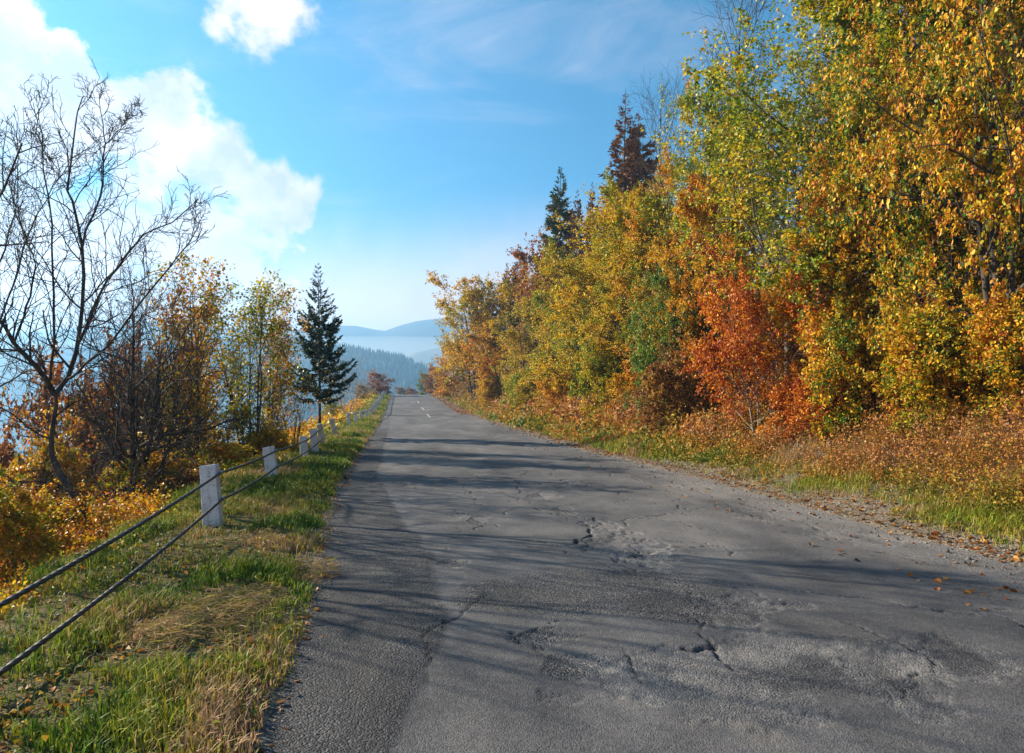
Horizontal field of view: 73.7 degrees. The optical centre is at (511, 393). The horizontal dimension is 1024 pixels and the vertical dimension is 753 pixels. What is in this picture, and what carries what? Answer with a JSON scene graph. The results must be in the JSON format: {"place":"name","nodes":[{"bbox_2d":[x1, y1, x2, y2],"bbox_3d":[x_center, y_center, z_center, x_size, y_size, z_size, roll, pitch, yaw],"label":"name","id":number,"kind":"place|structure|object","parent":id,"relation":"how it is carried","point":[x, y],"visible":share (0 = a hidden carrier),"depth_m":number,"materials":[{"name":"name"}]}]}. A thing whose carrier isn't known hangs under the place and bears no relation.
{"place":"outdoors","nodes":[
{"label":"outdoors","id":0,"kind":"place"},
{"bbox_2d":[0,347,435,447],"bbox_3d":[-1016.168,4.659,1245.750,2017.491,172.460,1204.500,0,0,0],"label":"spruce hill","id":1,"kind":"structure","parent":0,"point":[406,372],"depth_m":954.27,"materials":[{"name":"blue"}]},
{"bbox_2d":[0,336,459,432],"bbox_3d":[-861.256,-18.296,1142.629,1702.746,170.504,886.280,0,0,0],"label":"spruce forest","id":2,"kind":"object","parent":1,"relation":"on","point":[358,353],"visible":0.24,"depth_m":931.78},
{"bbox_2d":[0,315,524,356],"bbox_3d":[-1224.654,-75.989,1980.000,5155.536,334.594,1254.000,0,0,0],"label":"hill","id":3,"kind":"structure","parent":0,"point":[409,339],"depth_m":1871.74,"materials":[{"name":"blue"}]},
{"bbox_2d":[408,347,475,378],"bbox_3d":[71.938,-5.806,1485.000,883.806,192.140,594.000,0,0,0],"label":"valley hill","id":4,"kind":"structure","parent":0,"point":[426,356],"depth_m":1413.65,"materials":[{"name":"blue"}]},
{"bbox_2d":[0,193,1023,752],"bbox_3d":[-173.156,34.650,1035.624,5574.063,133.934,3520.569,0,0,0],"label":"ground","id":5,"kind":"structure","parent":0,"point":[788,477],"depth_m":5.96,"materials":[{"name":"green plant"}]},
{"bbox_2d":[0,385,32,483],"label":"beech bush","id":6,"kind":"object","parent":5,"relation":"on","point":[6,454],"visible":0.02,"depth_m":15.94,"materials":[{"name":"orange plant"}]},
{"bbox_2d":[0,463,63,584],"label":"bramble bush","id":7,"kind":"object","parent":5,"relation":"on","point":[23,515],"visible":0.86,"depth_m":7.34,"materials":[{"name":"orange plant"}]},
{"bbox_2d":[0,112,74,386],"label":"walnut tree","id":8,"kind":"object","parent":5,"relation":"on","point":[1,193],"visible":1,"depth_m":8.22,"materials":[{"name":"brown plant"}]},
{"bbox_2d":[0,392,114,547],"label":"beech bush","id":9,"kind":"object","parent":5,"relation":"on","point":[61,454],"visible":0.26,"depth_m":13.19,"materials":[{"name":"orange plant"}]},
{"bbox_2d":[0,471,123,576],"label":"beech bush","id":10,"kind":"object","parent":5,"relation":"on","point":[61,512],"visible":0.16,"depth_m":9.96,"materials":[{"name":"orange plant"}]},
{"bbox_2d":[4,362,143,505],"bbox_3d":[-9.074,1.417,13.945,2.296,4.689,2.506,0,0,30],"label":"willow bush","id":11,"kind":"object","parent":5,"relation":"on","point":[92,446],"visible":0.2,"depth_m":13.93,"materials":[{"name":"brown plant"}]},
{"bbox_2d":[0,337,155,502],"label":"beech bush","id":12,"kind":"object","parent":5,"relation":"on","point":[57,375],"visible":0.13,"depth_m":19.26,"materials":[{"name":"orange plant"}]},
{"bbox_2d":[0,57,230,545],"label":"walnut tree","id":13,"kind":"object","parent":5,"relation":"on","point":[66,485],"visible":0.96,"depth_m":9.84,"materials":[{"name":"brown plant"}]},
{"bbox_2d":[109,499,133,517],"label":"bramble bush","id":14,"kind":"object","parent":5,"relation":"on","point":[120,509],"visible":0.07,"depth_m":11.45,"materials":[{"name":"orange plant"}]},
{"bbox_2d":[55,257,240,470],"bbox_3d":[-7.510,-0.151,14.344,3.432,5.874,3.734,0,0,0],"label":"thorn tree","id":15,"kind":"object","parent":5,"relation":"on","point":[143,385],"visible":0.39,"depth_m":14.43,"materials":[{"name":"brown plant"}]},
{"bbox_2d":[26,242,272,508],"bbox_3d":[-6.265,-0.026,12.161,3.825,5.586,4.453,0,0,-16],"label":"thorn tree","id":16,"kind":"object","parent":5,"relation":"on","point":[135,447],"visible":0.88,"depth_m":12.00,"materials":[{"name":"brown plant"}]},
{"bbox_2d":[85,431,214,509],"bbox_3d":[-7.043,1.579,13.059,2.453,1.793,2.322,0,0,0],"label":"hazel bush","id":17,"kind":"object","parent":5,"relation":"on","point":[155,463],"visible":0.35,"depth_m":12.61,"materials":[{"name":"orange plant"}]},
{"bbox_2d":[59,323,245,501],"bbox_3d":[-9.447,0.955,18.597,4.568,6.303,3.668,0,0,17],"label":"beech bush","id":18,"kind":"object","parent":5,"relation":"on","point":[104,391],"visible":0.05,"depth_m":18.38,"materials":[{"name":"brown plant"}]},
{"bbox_2d":[123,460,207,500],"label":"bramble bush","id":19,"kind":"object","parent":5,"relation":"on","point":[180,477],"visible":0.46,"depth_m":12.29,"materials":[{"name":"orange plant"}]},
{"bbox_2d":[104,252,235,462],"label":"alder tree","id":20,"kind":"object","parent":5,"relation":"on","point":[204,395],"visible":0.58,"depth_m":15.19,"materials":[{"name":"orange plant"}]},
{"bbox_2d":[0,392,376,617],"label":"undergrowth","id":21,"kind":"object","parent":5,"relation":"on","point":[143,506],"visible":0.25,"depth_m":9.55,"materials":[{"name":"yellow plant"}]},
{"bbox_2d":[164,300,227,444],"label":"alder tree","id":22,"kind":"object","parent":5,"relation":"on","point":[195,350],"visible":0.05,"depth_m":19.57,"materials":[{"name":"brown plant"}]},
{"bbox_2d":[65,504,343,669],"bbox_3d":[-2.379,1.526,6.874,1.567,0.209,6.164,0,0,-10],"label":"dry straw","id":23,"kind":"object","parent":5,"relation":"on","point":[209,602],"visible":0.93,"depth_m":4.76,"materials":[{"name":"beige plant"}]},
{"bbox_2d":[199,464,224,527],"bbox_3d":[-3.539,1.339,8.113,0.256,1.006,0.155,-5,-2,-6],"label":"guard post","id":24,"kind":"object","parent":5,"relation":"on","point":[210,492],"visible":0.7,"depth_m":8.04,"materials":[{"name":"white paint"}]},
{"bbox_2d":[0,427,336,676],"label":"guard cable","id":25,"kind":"object","parent":24,"relation":"attached to","point":[34,647],"visible":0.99,"depth_m":4.93,"materials":[{"name":"metal"}]},
{"bbox_2d":[0,393,383,608],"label":"guard cable","id":26,"kind":"object","parent":24,"relation":"attached to","point":[28,589],"visible":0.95,"depth_m":5.04,"materials":[{"name":"metal"}]},
{"bbox_2d":[175,429,257,470],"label":"hazel bush","id":27,"kind":"object","parent":5,"relation":"on","point":[233,447],"visible":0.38,"depth_m":15.44,"materials":[{"name":"yellow plant"}]},
{"bbox_2d":[180,263,312,458],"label":"alder tree","id":28,"kind":"object","parent":5,"relation":"on","point":[259,335],"visible":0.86,"depth_m":18.39,"materials":[{"name":"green plant"}]},
{"bbox_2d":[237,417,299,457],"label":"hazel bush","id":29,"kind":"object","parent":5,"relation":"on","point":[274,434],"visible":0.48,"depth_m":18.68,"materials":[{"name":"yellow plant"}]},
{"bbox_2d":[262,446,279,481],"bbox_3d":[-4.278,1.376,12.234,0.252,0.875,0.155,-8,0,-9],"label":"guard post","id":30,"kind":"object","parent":5,"relation":"on","point":[270,462],"visible":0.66,"depth_m":12.16,"materials":[{"name":"white paint"}]},
{"bbox_2d":[252,284,315,440],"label":"alder tree","id":31,"kind":"object","parent":5,"relation":"on","point":[287,365],"visible":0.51,"depth_m":20.48,"materials":[{"name":"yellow plant"}]},
{"bbox_2d":[246,366,332,443],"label":"willow bush","id":32,"kind":"object","parent":5,"relation":"on","point":[296,418],"visible":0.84,"depth_m":19.93,"materials":[{"name":"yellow plant"}]},
{"bbox_2d":[299,436,309,456],"bbox_3d":[-4.941,1.407,16.334,0.237,0.811,0.144,-4,-2,-9],"label":"guard post","id":33,"kind":"object","parent":5,"relation":"on","point":[303,447],"visible":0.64,"depth_m":16.27,"materials":[{"name":"white paint"}]},
{"bbox_2d":[309,428,318,451],"bbox_3d":[-5.259,1.361,18.281,0.240,0.885,0.142,-6,0,-11],"label":"guard post","id":34,"kind":"object","parent":5,"relation":"on","point":[314,440],"visible":0.68,"depth_m":18.21,"materials":[{"name":"white paint"}]},
{"bbox_2d":[317,423,325,442],"bbox_3d":[-5.857,1.368,21.101,0.236,0.911,0.142,-8,3,-13],"label":"guard post","id":35,"kind":"object","parent":5,"relation":"on","point":[321,434],"visible":0.62,"depth_m":21.02,"materials":[{"name":"white paint"}]},
{"bbox_2d":[288,263,357,423],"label":"spruce tree","id":36,"kind":"object","parent":5,"relation":"on","point":[317,348],"visible":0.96,"depth_m":24.94,"materials":[{"name":"green plant"}]},
{"bbox_2d":[321,396,342,419],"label":"hazel bush","id":37,"kind":"object","parent":5,"relation":"on","point":[334,407],"visible":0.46,"depth_m":47.62,"materials":[{"name":"yellow plant"}]},
{"bbox_2d":[328,418,337,434],"bbox_3d":[-6.691,1.352,25.805,0.237,0.908,0.144,-17,4,-9],"label":"guard post","id":38,"kind":"object","parent":5,"relation":"on","point":[333,426],"visible":0.57,"depth_m":25.73,"materials":[{"name":"white paint"}]},
{"bbox_2d":[346,412,351,424],"bbox_3d":[-7.777,1.354,32.593,0.240,0.944,0.142,-1,1,-13],"label":"guard post","id":39,"kind":"object","parent":5,"relation":"on","point":[348,419],"visible":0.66,"depth_m":32.52,"materials":[{"name":"white paint"}]},
{"bbox_2d":[333,347,368,413],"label":"willow bush","id":40,"kind":"object","parent":5,"relation":"on","point":[346,392],"visible":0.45,"depth_m":50.05,"materials":[{"name":"brown plant"}]},
{"bbox_2d":[354,412,357,421],"bbox_3d":[-8.262,1.375,36.242,0.236,0.867,0.142,-3,0,-11],"label":"guard post","id":41,"kind":"object","parent":5,"relation":"on","point":[355,418],"visible":0.69,"depth_m":36.17,"materials":[{"name":"white paint"}]},
{"bbox_2d":[351,381,374,400],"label":"maple tree","id":42,"kind":"object","parent":5,"relation":"on","point":[369,390],"visible":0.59,"depth_m":79.61,"materials":[{"name":"orange plant"}]},
{"bbox_2d":[362,368,394,394],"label":"maple tree","id":43,"kind":"object","parent":5,"relation":"on","point":[382,387],"visible":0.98,"depth_m":91.51,"materials":[{"name":"brown plant"}]},
{"bbox_2d":[394,385,410,394],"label":"oak tree","id":44,"kind":"object","parent":5,"relation":"on","point":[400,390],"visible":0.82,"depth_m":121.79,"materials":[{"name":"brown plant"}]},
{"bbox_2d":[406,386,419,394],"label":"oak tree","id":45,"kind":"object","parent":5,"relation":"on","point":[413,392],"visible":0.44,"depth_m":127.38,"materials":[{"name":"plant"}]},
{"bbox_2d":[414,369,432,394],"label":"oak tree","id":46,"kind":"object","parent":5,"relation":"on","point":[419,385],"visible":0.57,"depth_m":115.16,"materials":[{"name":"green plant"}]},
{"bbox_2d":[419,361,451,393],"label":"oak tree","id":47,"kind":"object","parent":5,"relation":"on","point":[432,386],"visible":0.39,"depth_m":98.98,"materials":[{"name":"brown plant"}]},
{"bbox_2d":[429,332,467,397],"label":"birch tree","id":48,"kind":"object","parent":5,"relation":"on","point":[445,392],"visible":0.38,"depth_m":77.00,"materials":[{"name":"orange plant"}]},
{"bbox_2d":[453,373,481,399],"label":"hazel bush","id":49,"kind":"object","parent":5,"relation":"on","point":[464,388],"visible":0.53,"depth_m":69.51,"materials":[{"name":"orange plant"}]},
{"bbox_2d":[425,262,523,400],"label":"maple tree","id":50,"kind":"object","parent":5,"relation":"on","point":[472,300],"visible":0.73,"depth_m":62.82,"materials":[{"name":"orange plant"}]},
{"bbox_2d":[461,309,499,381],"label":"beech tree","id":51,"kind":"object","parent":5,"relation":"on","point":[477,349],"visible":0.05,"depth_m":73.31,"materials":[{"name":"orange plant"}]},
{"bbox_2d":[465,364,508,407],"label":"hazel bush","id":52,"kind":"object","parent":5,"relation":"on","point":[483,389],"visible":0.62,"depth_m":53.45,"materials":[{"name":"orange plant"}]},
{"bbox_2d":[477,293,498,357],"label":"larch tree","id":53,"kind":"object","parent":5,"relation":"on","point":[493,314],"visible":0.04,"depth_m":79.86,"materials":[{"name":"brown plant"}]},
{"bbox_2d":[450,322,532,399],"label":"birch tree","id":54,"kind":"object","parent":5,"relation":"on","point":[492,343],"visible":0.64,"depth_m":52.98,"materials":[{"name":"orange plant"}]},
{"bbox_2d":[496,263,511,372],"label":"spruce tree","id":55,"kind":"object","parent":5,"relation":"on","point":[502,302],"visible":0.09,"depth_m":75.94,"materials":[{"name":"brown plant"}]},
{"bbox_2d":[499,281,519,369],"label":"larch tree","id":56,"kind":"object","parent":5,"relation":"on","point":[505,324],"visible":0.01,"depth_m":71.69,"materials":[{"name":"brown plant"}]},
{"bbox_2d":[0,318,1023,752],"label":"undergrowth","id":57,"kind":"object","parent":5,"relation":"on","point":[696,446],"visible":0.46,"depth_m":10.40,"materials":[{"name":"brown plant"}]},
{"bbox_2d":[0,306,1023,752],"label":"fallen leaves","id":58,"kind":"object","parent":5,"relation":"on","point":[260,750],"visible":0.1,"depth_m":7.20,"materials":[{"name":"orange plant"}]},
{"bbox_2d":[500,247,530,352],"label":"spruce tree","id":59,"kind":"object","parent":5,"relation":"on","point":[513,322],"visible":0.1,"depth_m":67.12,"materials":[{"name":"brown plant"}]},
{"bbox_2d":[499,356,542,413],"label":"hazel bush","id":60,"kind":"object","parent":5,"relation":"on","point":[516,386],"visible":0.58,"depth_m":40.51,"materials":[{"name":"yellow plant"}]},
{"bbox_2d":[487,279,557,395],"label":"birch tree","id":61,"kind":"object","parent":5,"relation":"on","point":[510,334],"visible":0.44,"depth_m":45.16,"materials":[{"name":"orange plant"}]},
{"bbox_2d":[500,266,546,370],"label":"beech tree","id":62,"kind":"object","parent":5,"relation":"on","point":[521,326],"visible":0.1,"depth_m":56.20,"materials":[{"name":"orange plant"}]},
{"bbox_2d":[517,244,546,350],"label":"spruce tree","id":63,"kind":"object","parent":5,"relation":"on","point":[535,289],"visible":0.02,"depth_m":63.79,"materials":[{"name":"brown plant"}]},
{"bbox_2d":[500,226,600,366],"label":"beech tree","id":64,"kind":"object","parent":5,"relation":"on","point":[517,254],"visible":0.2,"depth_m":49.35,"materials":[{"name":"olive leaves"},{"name":"dark bark"}]},
{"bbox_2d":[519,166,583,354],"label":"spruce tree","id":65,"kind":"object","parent":5,"relation":"on","point":[552,223],"visible":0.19,"depth_m":59.38,"materials":[{"name":"green plant"}]},
{"bbox_2d":[521,357,585,415],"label":"hazel bush","id":66,"kind":"object","parent":5,"relation":"on","point":[551,392],"visible":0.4,"depth_m":32.64,"materials":[{"name":"orange plant"}]},
{"bbox_2d":[518,252,599,385],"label":"birch tree","id":67,"kind":"object","parent":5,"relation":"on","point":[545,326],"visible":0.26,"depth_m":37.72,"materials":[{"name":"yellow plant"}]},
{"bbox_2d":[527,235,614,387],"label":"birch tree","id":68,"kind":"object","parent":5,"relation":"on","point":[536,300],"visible":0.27,"depth_m":32.82,"materials":[{"name":"yellow plant"}]},
{"bbox_2d":[563,187,586,271],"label":"larch tree","id":69,"kind":"object","parent":5,"relation":"on","point":[574,227],"visible":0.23,"depth_m":57.66,"materials":[{"name":"green plant"}]},
{"bbox_2d":[579,182,600,312],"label":"larch tree","id":70,"kind":"object","parent":5,"relation":"on","point":[587,210],"visible":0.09,"depth_m":56.74,"materials":[{"name":"green plant"}]},
{"bbox_2d":[567,333,631,416],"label":"hazel bush","id":71,"kind":"object","parent":5,"relation":"on","point":[584,382],"visible":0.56,"depth_m":26.24,"materials":[{"name":"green plant"}]},
{"bbox_2d":[519,181,689,401],"bbox_3d":[4.368,-4.363,30.194,8.039,9.523,8.009,0,0,0],"label":"birch tree","id":72,"kind":"object","parent":5,"relation":"on","point":[605,219],"visible":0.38,"depth_m":29.99,"materials":[{"name":"yellow plant"}]},
{"bbox_2d":[586,349,639,412],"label":"hazel bush","id":73,"kind":"object","parent":5,"relation":"on","point":[617,384],"visible":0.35,"depth_m":23.29,"materials":[{"name":"yellow plant"}]},
{"bbox_2d":[568,232,662,397],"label":"birch tree","id":74,"kind":"object","parent":5,"relation":"on","point":[607,285],"visible":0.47,"depth_m":26.56,"materials":[{"name":"yellow plant"}]},
{"bbox_2d":[584,89,646,284],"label":"larch tree","id":75,"kind":"object","parent":5,"relation":"on","point":[630,160],"visible":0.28,"depth_m":47.70,"materials":[{"name":"brown plant"}]},
{"bbox_2d":[248,421,1023,751],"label":"gravel","id":76,"kind":"structure","parent":5,"relation":"on","point":[764,503],"depth_m":8.88,"materials":[{"name":"grey gravel"}]},
{"bbox_2d":[601,113,673,258],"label":"larch tree","id":77,"kind":"object","parent":5,"relation":"on","point":[644,155],"visible":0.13,"depth_m":48.29,"materials":[{"name":"brown plant"}]},
{"bbox_2d":[585,167,702,362],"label":"hornbeam tree","id":78,"kind":"object","parent":5,"relation":"on","point":[633,198],"visible":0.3,"depth_m":27.20,"materials":[{"name":"yellow plant"}]},
{"bbox_2d":[607,50,696,239],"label":"ash tree","id":79,"kind":"object","parent":5,"relation":"on","point":[655,143],"visible":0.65,"depth_m":35.76,"materials":[{"name":"green plant"}]},
{"bbox_2d":[634,165,673,268],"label":"birch tree","id":80,"kind":"object","parent":5,"relation":"on","point":[666,201],"visible":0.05,"depth_m":40.17,"materials":[{"name":"orange plant"}]},
{"bbox_2d":[604,324,719,439],"bbox_3d":[4.072,-0.215,19.113,2.979,3.364,2.703,0,0,0],"label":"bramble bush","id":81,"kind":"object","parent":5,"relation":"on","point":[661,382],"visible":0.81,"depth_m":18.59,"materials":[{"name":"brown plant"}]},
{"bbox_2d":[616,259,721,428],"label":"elder tree","id":82,"kind":"object","parent":5,"relation":"on","point":[657,281],"visible":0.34,"depth_m":20.36,"materials":[{"name":"green plant"}]},
{"bbox_2d":[606,203,749,369],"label":"hornbeam tree","id":83,"kind":"object","parent":5,"relation":"on","point":[633,226],"visible":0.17,"depth_m":22.24,"materials":[{"name":"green plant"}]},
{"bbox_2d":[626,285,732,415],"bbox_3d":[5.379,-1.214,21.317,3.658,4.499,3.180,0,0,0],"label":"elder bush","id":84,"kind":"object","parent":5,"relation":"on","point":[648,354],"visible":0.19,"depth_m":21.02,"materials":[{"name":"green plant"}]},
{"bbox_2d":[618,45,793,356],"bbox_3d":[6.927,-5.970,23.675,4.930,11.401,4.868,0,0,-36],"label":"hornbeam tree","id":85,"kind":"object","parent":5,"relation":"on","point":[687,99],"visible":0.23,"depth_m":23.84,"materials":[{"name":"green plant"}]},
{"bbox_2d":[645,146,777,396],"bbox_3d":[6.133,-3.636,20.009,4.530,8.077,4.097,0,0,0],"label":"birch tree","id":86,"kind":"object","parent":5,"relation":"on","point":[694,216],"visible":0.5,"depth_m":19.87,"materials":[{"name":"yellow plant"}]},
{"bbox_2d":[672,0,793,316],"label":"ash tree","id":87,"kind":"object","parent":5,"relation":"on","point":[756,19],"visible":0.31,"depth_m":26.68,"materials":[{"name":"green plant"}]},
{"bbox_2d":[661,77,807,318],"bbox_3d":[10.368,-8.280,29.639,6.860,10.938,6.442,0,0,-21],"label":"birch tree","id":88,"kind":"object","parent":5,"relation":"on","point":[687,90],"visible":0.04,"depth_m":29.63,"materials":[{"name":"green plant"}]},
{"bbox_2d":[675,234,844,440],"bbox_3d":[5.410,-1.120,14.737,4.210,4.679,3.137,0,0,39],"label":"beech tree","id":89,"kind":"object","parent":5,"relation":"on","point":[740,334],"visible":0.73,"depth_m":14.64,"materials":[{"name":"orange plant"}]},
{"bbox_2d":[760,364,871,447],"bbox_3d":[5.897,0.081,12.915,2.111,2.022,2.102,0,0,0],"label":"beech bush","id":90,"kind":"object","parent":5,"relation":"on","point":[801,413],"visible":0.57,"depth_m":13.02,"materials":[{"name":"orange plant"}]},
{"bbox_2d":[746,144,891,394],"bbox_3d":[6.612,-2.211,14.196,2.593,5.216,2.603,0,0,-45],"label":"hornbeam tree","id":91,"kind":"object","parent":5,"relation":"on","point":[854,296],"visible":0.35,"depth_m":13.71,"materials":[{"name":"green plant"}]},
{"bbox_2d":[630,0,1023,393],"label":"willow tree","id":92,"kind":"object","parent":5,"relation":"on","point":[783,160],"visible":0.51,"depth_m":14.65,"materials":[{"name":"green plant"}]},
{"bbox_2d":[773,33,890,273],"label":"beech tree","id":93,"kind":"object","parent":5,"relation":"on","point":[825,148],"visible":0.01,"depth_m":21.74,"materials":[{"name":"yellow plant"}]},
{"bbox_2d":[795,295,914,444],"bbox_3d":[6.547,-0.455,12.430,2.820,2.844,2.220,0,0,0],"label":"hazel bush","id":94,"kind":"object","parent":5,"relation":"on","point":[841,344],"visible":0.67,"depth_m":12.33,"materials":[{"name":"yellow plant"}]},
{"bbox_2d":[772,0,1023,409],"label":"hazel tree","id":95,"kind":"object","parent":5,"relation":"on","point":[887,239],"visible":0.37,"depth_m":12.44,"materials":[{"name":"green plant"}]},
{"bbox_2d":[800,0,1023,408],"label":"hazel tree","id":96,"kind":"object","parent":5,"relation":"on","point":[1009,190],"visible":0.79,"depth_m":10.39,"materials":[{"name":"yellow plant"}]},
{"bbox_2d":[862,287,1003,440],"bbox_3d":[7.053,-0.439,10.937,2.626,2.551,2.555,0,0,0],"label":"hazel bush","id":97,"kind":"object","parent":5,"relation":"on","point":[916,372],"visible":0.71,"depth_m":10.60,"materials":[{"name":"yellow plant"}]},
{"bbox_2d":[853,0,1022,300],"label":"hornbeam tree","id":98,"kind":"object","parent":5,"relation":"on","point":[934,279],"visible":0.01,"depth_m":16.23,"materials":[{"name":"yellow plant"}]},
{"bbox_2d":[888,2,1023,267],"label":"hazel tree","id":99,"kind":"object","parent":5,"relation":"on","point":[1021,38],"visible":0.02,"depth_m":15.21,"materials":[{"name":"yellow plant"}]},
{"bbox_2d":[941,277,1023,428],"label":"hazel bush","id":100,"kind":"object","parent":5,"relation":"on","point":[1000,322],"visible":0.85,"depth_m":9.72,"materials":[{"name":"yellow plant"}]},
{"bbox_2d":[0,0,1023,332],"label":"sky","id":101,"kind":"structure","parent":0,"point":[378,144],"materials":[{"name":"blue"}]},
{"bbox_2d":[260,395,1023,752],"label":"road","id":102,"kind":"structure","parent":0,"point":[494,591],"depth_m":4.83,"materials":[{"name":"grey asphalt"}]}
]}

